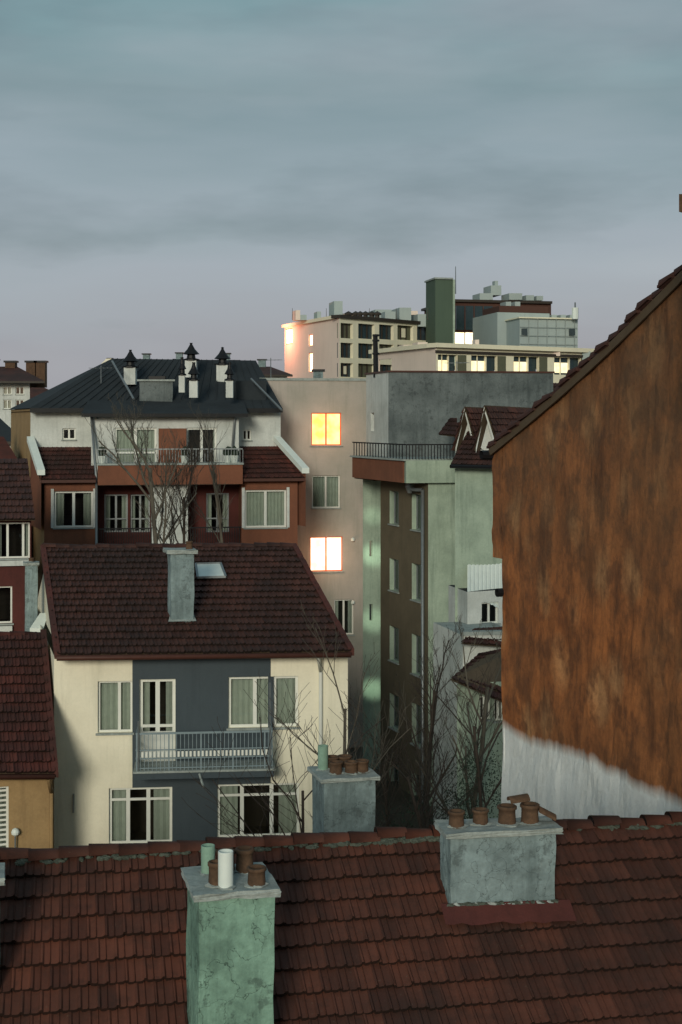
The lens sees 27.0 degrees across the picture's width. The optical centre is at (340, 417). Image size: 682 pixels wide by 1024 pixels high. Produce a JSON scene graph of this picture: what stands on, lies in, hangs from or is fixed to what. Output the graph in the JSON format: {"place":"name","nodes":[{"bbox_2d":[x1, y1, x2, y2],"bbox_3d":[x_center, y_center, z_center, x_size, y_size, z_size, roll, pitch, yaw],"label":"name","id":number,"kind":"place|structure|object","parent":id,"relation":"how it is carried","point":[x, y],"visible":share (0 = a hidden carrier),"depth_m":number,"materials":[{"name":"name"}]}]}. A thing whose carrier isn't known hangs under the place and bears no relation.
{"place":"outdoors","nodes":[
{"label":"outdoors","id":0,"kind":"place"},
{"bbox_2d":[0,780,52,848],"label":"walls","id":1,"kind":"structure","parent":0,"point":[29,809],"depth_m":34.01,"materials":[{"name":"paint"}]},
{"bbox_2d":[0,786,8,846],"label":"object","id":2,"kind":"structure","parent":1,"relation":"attached to","point":[6,819],"depth_m":33.94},
{"bbox_2d":[47,780,52,847],"bbox_3d":[-6.957,11.779,33.986,0.100,6.443,0.342,0,0,5],"label":"downpipe","id":3,"kind":"object","parent":1,"relation":"attached to","point":[49,784],"visible":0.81,"depth_m":34.06,"materials":[{"name":"metal"}]},
{"bbox_2d":[0,774,54,779],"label":"gutter","id":4,"kind":"object","parent":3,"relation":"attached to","point":[27,776],"visible":1,"depth_m":33.65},
{"bbox_2d":[0,632,54,773],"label":"roof tiles","id":5,"kind":"object","parent":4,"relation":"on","point":[18,708],"visible":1,"depth_m":35.44,"materials":[{"name":"tile"}]},
{"bbox_2d":[40,625,53,847],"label":"wall","id":6,"kind":"structure","parent":0,"point":[51,659],"depth_m":36.72,"materials":[{"name":"beige paint"}]},
{"bbox_2d":[23,558,38,630],"bbox_3d":[-9.210,5.690,42.283,0.490,3.057,0.528,0,0,-12],"label":"chimney","id":7,"kind":"object","parent":6,"relation":"on","point":[31,590],"visible":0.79,"depth_m":42.09,"materials":[{"name":"concrete"}]},
{"bbox_2d":[54,428,285,527],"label":"window frames","id":8,"kind":"structure","parent":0,"point":[201,456],"depth_m":59.16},
{"bbox_2d":[134,771,273,779],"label":"balcony slab","id":9,"kind":"structure","parent":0,"point":[151,776],"depth_m":35.55,"materials":[{"name":"concrete"}]},
{"bbox_2d":[0,0,681,388],"label":"sky","id":10,"kind":"structure","parent":0,"point":[175,174],"materials":[{"name":"grey"}]},
{"bbox_2d":[282,301,427,555],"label":"modern office block","id":11,"kind":"structure","parent":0,"point":[337,342],"depth_m":156.00,"materials":[{"name":"beige"}]},
{"bbox_2d":[424,266,455,365],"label":"green tower","id":12,"kind":"structure","parent":11,"relation":"on","point":[440,305],"depth_m":156.40,"materials":[{"name":"concrete"}]},
{"bbox_2d":[348,604,432,827],"bbox_3d":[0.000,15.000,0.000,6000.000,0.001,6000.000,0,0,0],"label":"ground","id":13,"kind":"structure","parent":0,"point":[400,799],"depth_m":55.48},
{"bbox_2d":[0,383,29,427],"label":"walls","id":14,"kind":"structure","parent":13,"relation":"on","point":[5,415],"depth_m":110.54,"materials":[{"name":"white paint"}]},
{"label":"eaves","id":15,"kind":"object","parent":14,"relation":"on","visible":0},
{"bbox_2d":[0,367,42,380],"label":"hip roof","id":16,"kind":"structure","parent":15,"relation":"on","point":[14,374],"depth_m":111.33,"materials":[{"name":"brown tile"}]},
{"bbox_2d":[5,362,46,387],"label":"roof chimneys","id":17,"kind":"object","parent":16,"relation":"on","point":[38,369],"visible":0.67,"depth_m":114.00,"materials":[{"name":"brick"}]},
{"bbox_2d":[0,521,30,630],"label":"walls","id":18,"kind":"structure","parent":13,"relation":"on","point":[13,577],"depth_m":46.88,"materials":[{"name":"red paint"}]},
{"bbox_2d":[0,524,24,620],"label":"windows","id":19,"kind":"structure","parent":18,"relation":"attached to","point":[15,539],"depth_m":47.85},
{"bbox_2d":[0,522,29,622],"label":"window frames","id":20,"kind":"structure","parent":18,"relation":"in","point":[7,543],"depth_m":46.94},
{"bbox_2d":[0,458,34,519],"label":"roof tiles","id":21,"kind":"object","parent":18,"relation":"on","point":[15,482],"visible":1,"depth_m":48.37,"materials":[{"name":"tile"}]},
{"bbox_2d":[11,409,43,566],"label":"wall","id":22,"kind":"structure","parent":13,"relation":"on","point":[20,427],"depth_m":62.03,"materials":[{"name":"paint"}]},
{"bbox_2d":[8,359,281,409],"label":"slate roof","id":23,"kind":"structure","parent":22,"relation":"on","point":[40,400],"depth_m":62.51,"materials":[{"name":"stone"}]},
{"bbox_2d":[139,381,172,401],"bbox_3d":[-7.921,-1.022,60.952,1.516,1.116,0.917,0,0,0],"label":"dormer","id":24,"kind":"object","parent":23,"relation":"on","point":[157,391],"visible":0.69,"depth_m":60.55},
{"bbox_2d":[30,408,282,412],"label":"roof fascia","id":25,"kind":"structure","parent":23,"relation":"attached to","point":[263,410],"depth_m":59.35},
{"bbox_2d":[82,400,247,413],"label":"roof","id":26,"kind":"structure","parent":23,"relation":"attached to","point":[183,407],"depth_m":59.65,"materials":[{"name":"metal"}]},
{"bbox_2d":[81,413,247,416],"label":"fascia","id":27,"kind":"structure","parent":26,"relation":"attached to","point":[155,415],"depth_m":58.46,"materials":[{"name":"paint"}]},
{"bbox_2d":[124,360,232,397],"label":"cowl stacks","id":28,"kind":"object","parent":23,"relation":"on","point":[130,375],"visible":0.91,"depth_m":61.75,"materials":[{"name":"white paint"}]},
{"bbox_2d":[122,343,234,380],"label":"cowls","id":29,"kind":"object","parent":28,"relation":"on","point":[190,352],"visible":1,"depth_m":61.82,"materials":[{"name":"black metal"}]},
{"bbox_2d":[40,358,272,407],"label":"roof seams","id":30,"kind":"object","parent":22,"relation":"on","point":[145,378],"visible":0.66,"depth_m":62.32,"materials":[{"name":"metal"}]},
{"bbox_2d":[30,450,305,529],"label":"parapet walls","id":31,"kind":"structure","parent":22,"relation":"on","point":[35,487],"depth_m":59.00,"materials":[{"name":"paint"}]},
{"bbox_2d":[30,412,280,461],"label":"attic side walls","id":32,"kind":"structure","parent":31,"relation":"attached to","point":[47,427],"depth_m":60.01,"materials":[{"name":"white paint"}]},
{"bbox_2d":[27,436,308,474],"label":"sloped parapets","id":33,"kind":"object","parent":31,"relation":"attached to","point":[291,455],"visible":1,"depth_m":59.25,"materials":[{"name":"paint"}]},
{"bbox_2d":[38,446,304,479],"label":"skirt tiles","id":34,"kind":"object","parent":31,"relation":"attached to","point":[60,466],"visible":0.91,"depth_m":59.24,"materials":[{"name":"tile"}]},
{"bbox_2d":[40,478,304,482],"bbox_3d":[-6.796,2.557,58.146,10.793,0.120,0.120,0,0,-10],"label":"skirt gutter","id":35,"kind":"object","parent":34,"relation":"attached to","point":[244,479],"visible":1,"depth_m":58.59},
{"label":"eaves","id":36,"kind":"object","parent":22,"relation":"attached to","visible":0},
{"bbox_2d":[0,437,16,458],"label":"hip roof","id":37,"kind":"structure","parent":36,"relation":"on","point":[6,452],"depth_m":62.13,"materials":[{"name":"red tile"}]},
{"bbox_2d":[82,393,204,543],"bbox_3d":[-6.540,7.039,48.282,3.502,15.931,3.397,0,0,17],"label":"bare tree","id":38,"kind":"object","parent":13,"relation":"on","point":[153,515],"visible":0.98,"depth_m":47.97,"materials":[{"name":"brown plant"}]},
{"bbox_2d":[98,485,237,543],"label":"loggia back wall","id":39,"kind":"structure","parent":13,"relation":"on","point":[203,490],"depth_m":59.83,"materials":[{"name":"red paint"}]},
{"bbox_2d":[104,493,228,531],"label":"window frames","id":40,"kind":"structure","parent":39,"relation":"in","point":[131,518],"depth_m":59.49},
{"bbox_2d":[98,465,242,484],"bbox_3d":[-7.079,2.312,58.767,5.866,0.797,1.800,0,0,-10],"label":"balcony band","id":41,"kind":"object","parent":39,"relation":"attached to","point":[119,475],"visible":0.57,"depth_m":57.83,"materials":[{"name":"paint"}]},
{"bbox_2d":[97,462,243,464],"bbox_3d":[-7.048,1.878,58.589,5.946,0.070,1.560,0,0,-10],"label":"balcony band cap","id":42,"kind":"object","parent":41,"relation":"on","point":[179,463],"visible":0.71,"depth_m":57.99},
{"bbox_2d":[98,448,242,462],"bbox_3d":[-6.923,1.543,57.931,5.886,0.600,0.060,0,0,-10],"label":"railing","id":43,"kind":"object","parent":41,"relation":"on","point":[219,449],"visible":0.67,"depth_m":57.99,"materials":[{"name":"metal"}]},
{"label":"window","id":44,"kind":"object","parent":39,"relation":"attached to","visible":0},
{"bbox_2d":[64,430,249,530],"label":"rooms","id":45,"kind":"object","parent":44,"relation":"attached to","point":[68,509],"visible":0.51,"depth_m":60.37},
{"bbox_2d":[56,430,283,530],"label":"curtains","id":46,"kind":"object","parent":45,"relation":"attached to","point":[255,508],"visible":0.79,"depth_m":59.32,"materials":[{"name":"fabric"}]},
{"bbox_2d":[51,487,288,527],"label":"white surrounds","id":47,"kind":"object","parent":44,"relation":"attached to","point":[243,508],"visible":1,"depth_m":58.94,"materials":[{"name":"paint"}]},
{"bbox_2d":[44,481,297,544],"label":"walls","id":48,"kind":"structure","parent":13,"relation":"on","point":[87,536],"depth_m":59.01,"materials":[{"name":"paint"}]},
{"bbox_2d":[98,526,240,543],"bbox_3d":[-7.052,5.004,58.498,5.981,1.000,0.060,0,0,-10],"label":"loggia railing","id":49,"kind":"object","parent":48,"relation":"attached to","point":[108,529],"visible":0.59,"depth_m":58.30,"materials":[{"name":"metal"}]},
{"bbox_2d":[139,422,204,543],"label":"bare tree","id":50,"kind":"object","parent":13,"relation":"on","point":[188,490],"visible":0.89,"depth_m":48.53,"materials":[{"name":"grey plant"}]},
{"bbox_2d":[54,658,347,847],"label":"walls","id":51,"kind":"structure","parent":13,"relation":"on","point":[93,768],"depth_m":36.32,"materials":[{"name":"beige paint"}]},
{"bbox_2d":[38,574,50,632],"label":"gables","id":52,"kind":"object","parent":51,"relation":"on","point":[42,604],"visible":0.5,"depth_m":43.02,"materials":[{"name":"beige paint"}]},
{"bbox_2d":[57,652,350,660],"bbox_3d":[-3.422,6.021,35.900,7.395,0.173,0.140,0,0,-5],"label":"gutter","id":53,"kind":"object","parent":52,"relation":"on","point":[192,656],"visible":1,"depth_m":35.84,"materials":[{"name":"metal"}]},
{"bbox_2d":[45,546,350,654],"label":"roof tiles","id":54,"kind":"object","parent":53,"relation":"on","point":[67,575],"visible":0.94,"depth_m":38.13,"materials":[{"name":"tile"}]},
{"bbox_2d":[42,542,293,547],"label":"ridge tiles","id":55,"kind":"object","parent":54,"relation":"on","point":[228,544],"visible":0.98,"depth_m":41.25,"materials":[{"name":"tile"}]},
{"bbox_2d":[167,554,193,624],"bbox_3d":[-4.234,4.622,37.577,0.780,2.163,0.655,0,0,0],"label":"roof chimney stack","id":56,"kind":"object","parent":54,"relation":"on","point":[180,586],"visible":0.69,"depth_m":37.29,"materials":[{"name":"concrete"}]},
{"bbox_2d":[40,543,353,658],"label":"verge tiles","id":57,"kind":"object","parent":54,"relation":"attached to","point":[307,569],"visible":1,"depth_m":38.25,"materials":[{"name":"tile"}]},
{"bbox_2d":[197,564,223,575],"bbox_3d":[-3.653,4.264,39.845,0.902,0.310,0.842,0,0,0],"label":"skylight","id":58,"kind":"object","parent":54,"relation":"in","point":[209,569],"visible":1,"depth_m":39.85,"materials":[{"name":"glass"}]},
{"bbox_2d":[48,547,347,654],"bbox_3d":[-4.169,4.875,38.661,8.853,2.240,6.100,0,0,0],"label":"tiled roof","id":59,"kind":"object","parent":51,"relation":"on","point":[203,610],"visible":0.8,"depth_m":37.45,"materials":[{"name":"tile"}]},
{"bbox_2d":[96,727,299,735],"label":"window sills","id":60,"kind":"structure","parent":51,"relation":"attached to","point":[227,729],"depth_m":36.57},
{"bbox_2d":[98,676,298,842],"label":"window frames","id":61,"kind":"structure","parent":51,"relation":"attached to","point":[157,725],"depth_m":36.57,"materials":[{"name":"plastic"}]},
{"bbox_2d":[143,731,171,761],"bbox_3d":[-4.712,8.453,36.553,0.753,0.800,0.040,0,0,-5],"label":"door panel","id":62,"kind":"structure","parent":61,"relation":"attached to","point":[154,742],"depth_m":36.53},
{"bbox_2d":[132,658,270,840],"bbox_3d":[-3.575,10.525,36.549,3.541,8.950,0.001,0,0,-5],"label":"blue panel","id":63,"kind":"object","parent":51,"relation":"attached to","point":[201,694],"visible":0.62,"depth_m":36.54,"materials":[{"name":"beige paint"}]},
{"bbox_2d":[133,759,274,773],"bbox_3d":[-3.457,8.824,36.038,3.538,0.050,1.040,0,0,-5],"label":"balcony slab edge","id":64,"kind":"object","parent":51,"relation":"attached to","point":[190,770],"visible":0.79,"depth_m":35.90,"materials":[{"name":"concrete"}]},
{"bbox_2d":[130,681,278,839],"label":"rooms","id":65,"kind":"object","parent":51,"relation":"attached to","point":[253,814],"visible":0.28,"depth_m":37.50,"materials":[{"name":"black"}]},
{"bbox_2d":[100,678,295,840],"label":"curtains","id":66,"kind":"object","parent":65,"relation":"attached to","point":[241,707],"visible":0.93,"depth_m":36.84,"materials":[{"name":"fabric"}]},
{"bbox_2d":[136,723,272,770],"bbox_3d":[-3.455,8.324,36.063,3.428,0.950,0.950,0,0,-5],"label":"balcony railing","id":67,"kind":"object","parent":51,"relation":"attached to","point":[200,748],"visible":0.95,"depth_m":35.60,"materials":[{"name":"metal"}]},
{"bbox_2d":[137,749,266,757],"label":"railing ornaments","id":68,"kind":"object","parent":67,"relation":"on","point":[190,753],"visible":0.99,"depth_m":35.59},
{"bbox_2d":[317,658,322,744],"bbox_3d":[-0.556,10.509,36.545,0.099,8.982,0.518,0,0,8],"label":"downpipe","id":69,"kind":"object","parent":51,"relation":"attached to","point":[320,702],"visible":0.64,"depth_m":36.71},
{"bbox_2d":[183,403,235,542],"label":"bare tree","id":70,"kind":"object","parent":13,"relation":"on","point":[216,491],"visible":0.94,"depth_m":50.41,"materials":[{"name":"brown plant"}]},
{"bbox_2d":[238,484,240,542],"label":"loggia sides","id":71,"kind":"object","parent":13,"relation":"on","point":[239,504],"visible":0.1,"depth_m":59.74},
{"bbox_2d":[91,417,238,485],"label":"attic centre wall","id":72,"kind":"structure","parent":71,"relation":"on","point":[225,425],"depth_m":59.14,"materials":[{"name":"white paint"}]},
{"bbox_2d":[158,428,185,462],"bbox_3d":[-6.994,1.466,59.009,1.135,2.062,0.347,0,0,-10],"label":"terracotta panel","id":73,"kind":"object","parent":72,"relation":"attached to","point":[181,432],"visible":0.43,"depth_m":58.83,"materials":[{"name":"paint"}]},
{"bbox_2d":[151,484,187,543],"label":"white pier","id":74,"kind":"structure","parent":71,"relation":"attached to","point":[179,534],"depth_m":58.45,"materials":[{"name":"paint"}]},
{"bbox_2d":[181,673,418,836],"bbox_3d":[-0.689,9.986,28.164,4.514,10.030,3.573,0,0,-21],"label":"bare tree","id":75,"kind":"object","parent":13,"relation":"on","point":[301,818],"visible":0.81,"depth_m":28.38,"materials":[{"name":"brown plant"}]},
{"bbox_2d":[266,369,365,747],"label":"beige apartment block","id":76,"kind":"structure","parent":13,"relation":"on","point":[323,424],"depth_m":64.66,"materials":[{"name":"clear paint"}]},
{"bbox_2d":[310,413,341,570],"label":"window frames","id":77,"kind":"structure","parent":76,"relation":"in","point":[311,413],"depth_m":64.63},
{"bbox_2d":[312,475,352,633],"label":"window frames","id":78,"kind":"structure","parent":76,"relation":"in","point":[325,476],"depth_m":64.71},
{"bbox_2d":[258,599,414,825],"bbox_3d":[-0.109,9.511,32.085,3.477,10.986,3.448,0,0,0],"label":"bare tree","id":79,"kind":"object","parent":13,"relation":"on","point":[345,719],"visible":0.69,"depth_m":31.91,"materials":[{"name":"brown plant"}]},
{"bbox_2d":[351,696,452,828],"bbox_3d":[1.354,11.324,38.980,3.236,7.359,4.093,0,0,22],"label":"bare tree","id":80,"kind":"object","parent":13,"relation":"on","point":[385,788],"visible":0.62,"depth_m":39.81,"materials":[{"name":"brown plant"}]},
{"bbox_2d":[355,713,470,828],"bbox_3d":[2.188,11.499,38.071,3.222,7.012,4.039,0,0,-25],"label":"bare tree","id":81,"kind":"object","parent":13,"relation":"on","point":[419,816],"visible":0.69,"depth_m":38.16,"materials":[{"name":"brown plant"}]},
{"bbox_2d":[386,617,463,827],"bbox_3d":[2.958,10.621,43.888,2.780,8.761,2.584,0,0,-19],"label":"bare tree","id":82,"kind":"object","parent":13,"relation":"on","point":[433,704],"visible":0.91,"depth_m":44.04,"materials":[{"name":"brown plant"}]},
{"bbox_2d":[382,737,502,826],"bbox_3d":[2.931,11.271,40.029,4.549,5.125,4.645,0,0,0],"label":"ivy thicket","id":83,"kind":"object","parent":13,"relation":"on","point":[469,774],"visible":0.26,"depth_m":40.01,"materials":[{"name":"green plant"}]},
{"bbox_2d":[433,622,462,824],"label":"wall","id":84,"kind":"structure","parent":13,"relation":"on","point":[438,640],"depth_m":48.10,"materials":[{"name":"white paint"}]},
{"bbox_2d":[434,621,500,633],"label":"roof deck","id":85,"kind":"structure","parent":84,"relation":"on","point":[450,625],"depth_m":48.72,"materials":[{"name":"concrete"}]},
{"bbox_2d":[461,626,501,645],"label":"canopy tiles","id":86,"kind":"object","parent":85,"relation":"on","point":[466,640],"visible":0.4,"depth_m":46.45,"materials":[{"name":"tile"}]},
{"bbox_2d":[397,654,502,818],"bbox_3d":[3.766,10.792,39.768,4.644,8.424,3.947,0,0,0],"label":"bare tree","id":87,"kind":"object","parent":13,"relation":"on","point":[480,789],"visible":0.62,"depth_m":39.67,"materials":[{"name":"brown plant"}]},
{"bbox_2d":[350,334,554,805],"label":"apartment block","id":88,"kind":"structure","parent":13,"relation":"on","point":[403,470],"depth_m":58.22,"materials":[{"name":"paint"}]},
{"bbox_2d":[394,491,420,794],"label":"window frames","id":89,"kind":"structure","parent":88,"relation":"in","point":[394,491],"depth_m":56.54,"materials":[{"name":"metal"}]},
{"bbox_2d":[451,428,491,464],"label":"roof tiles","id":90,"kind":"object","parent":88,"relation":"on","point":[461,456],"visible":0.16,"depth_m":50.34,"materials":[{"name":"tile"}]},
{"bbox_2d":[451,405,528,450],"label":"dormer tiles","id":91,"kind":"object","parent":90,"relation":"on","point":[503,417],"visible":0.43,"depth_m":51.71,"materials":[{"name":"tile"}]},
{"bbox_2d":[454,405,529,450],"bbox_3d":[6.392,0.378,53.317,1.719,1.649,6.385,0,0,36],"label":"dormer tiles underlay","id":92,"kind":"object","parent":90,"relation":"on","point":[483,425],"visible":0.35,"depth_m":51.59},
{"bbox_2d":[412,611,502,818],"bbox_3d":[3.907,10.185,42.063,3.559,9.636,2.423,0,0,0],"label":"bare tree","id":93,"kind":"object","parent":13,"relation":"on","point":[482,741],"visible":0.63,"depth_m":41.88,"materials":[{"name":"brown plant"}]},
{"bbox_2d":[448,563,502,625],"bbox_3d":[5.181,9.925,50.495,2.810,10.149,2.084,0,0,-26],"label":"lean to shed","id":94,"kind":"object","parent":13,"relation":"on","point":[484,581],"visible":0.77,"depth_m":49.65,"materials":[{"name":"white paint"}]},
{"bbox_2d":[450,649,502,818],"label":"red roofed outbuilding","id":95,"kind":"structure","parent":13,"relation":"on","point":[476,663],"depth_m":43.86,"materials":[{"name":"paint"}]},
{"bbox_2d":[455,468,501,621],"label":"walls","id":96,"kind":"structure","parent":13,"relation":"on","point":[473,513],"depth_m":50.24,"materials":[{"name":"paint"}]},
{"bbox_2d":[463,635,501,665],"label":"walls","id":97,"kind":"structure","parent":13,"relation":"on","point":[476,650],"depth_m":46.56,"materials":[{"name":"white paint"}]},
{"bbox_2d":[492,283,681,818],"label":"coated gable wall","id":98,"kind":"structure","parent":13,"relation":"on","point":[587,496],"depth_m":26.46,"materials":[{"name":"brown paint"}]},
{"bbox_2d":[489,270,681,455],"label":"verge board","id":99,"kind":"object","parent":98,"relation":"attached to","point":[635,322],"visible":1,"depth_m":26.47,"materials":[{"name":"wood"}]},
{"bbox_2d":[368,340,594,382],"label":"modern apartment wing","id":100,"kind":"structure","parent":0,"point":[427,356],"depth_m":134.59,"materials":[{"name":"paint"}]},
{"bbox_2d":[473,302,590,368],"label":"grey office block","id":101,"kind":"structure","parent":100,"relation":"on","point":[511,324],"depth_m":149.96,"materials":[{"name":"concrete"}]},
{"bbox_2d":[421,281,551,369],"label":"brown office block","id":102,"kind":"structure","parent":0,"point":[467,311],"depth_m":168.55,"materials":[{"name":"brown"}]},
{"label":"gable walls","id":103,"kind":"object","parent":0,"visible":0},
{"bbox_2d":[0,825,681,1023],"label":"roof tiles","id":104,"kind":"object","parent":103,"relation":"on","point":[57,975],"visible":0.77,"depth_m":17.52,"materials":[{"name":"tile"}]},
{"bbox_2d":[181,843,280,1023],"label":"chimney","id":105,"kind":"object","parent":104,"relation":"on","point":[230,962],"visible":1,"depth_m":15.69,"materials":[{"name":"concrete"}]},
{"bbox_2d":[0,811,681,860],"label":"ridge tiles","id":106,"kind":"object","parent":104,"relation":"on","point":[379,833],"visible":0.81,"depth_m":18.75,"materials":[{"name":"tile"}]},
{"bbox_2d":[0,822,681,865],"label":"ridge mortar","id":107,"kind":"object","parent":104,"relation":"on","point":[383,841],"visible":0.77,"depth_m":18.79,"materials":[{"name":"concrete"}]},
{"bbox_2d":[434,793,576,924],"bbox_3d":[2.087,5.761,18.339,1.709,1.756,0.866,0,0,-9],"label":"chimney","id":108,"kind":"object","parent":104,"relation":"on","point":[501,868],"visible":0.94,"depth_m":18.21,"materials":[{"name":"concrete"}]},
{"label":"gable","id":109,"kind":"object","parent":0,"visible":0},
{"bbox_2d":[40,629,57,776],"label":"verge tiles","id":110,"kind":"object","parent":109,"relation":"attached to","point":[52,743],"visible":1,"depth_m":35.73,"materials":[{"name":"tile"}]},
{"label":"roof slopes","id":111,"kind":"object","parent":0,"visible":0},
{"bbox_2d":[486,266,681,448],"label":"verge tiles","id":112,"kind":"object","parent":111,"relation":"on","point":[629,317],"visible":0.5,"depth_m":26.57,"materials":[{"name":"tile"}]},
{"bbox_2d":[487,265,681,445],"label":"verge rolls","id":113,"kind":"object","parent":112,"relation":"on","point":[609,336],"visible":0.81,"depth_m":26.28,"materials":[{"name":"brown tile"}]},
{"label":"walls","id":114,"kind":"object","parent":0,"visible":0},
{"bbox_2d":[307,744,379,832],"bbox_3d":[0.036,7.500,24.573,1.082,3.630,0.982,0,0,-13],"label":"chimney","id":115,"kind":"object","parent":114,"relation":"on","point":[343,794],"visible":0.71,"depth_m":24.24,"materials":[{"name":"concrete"}]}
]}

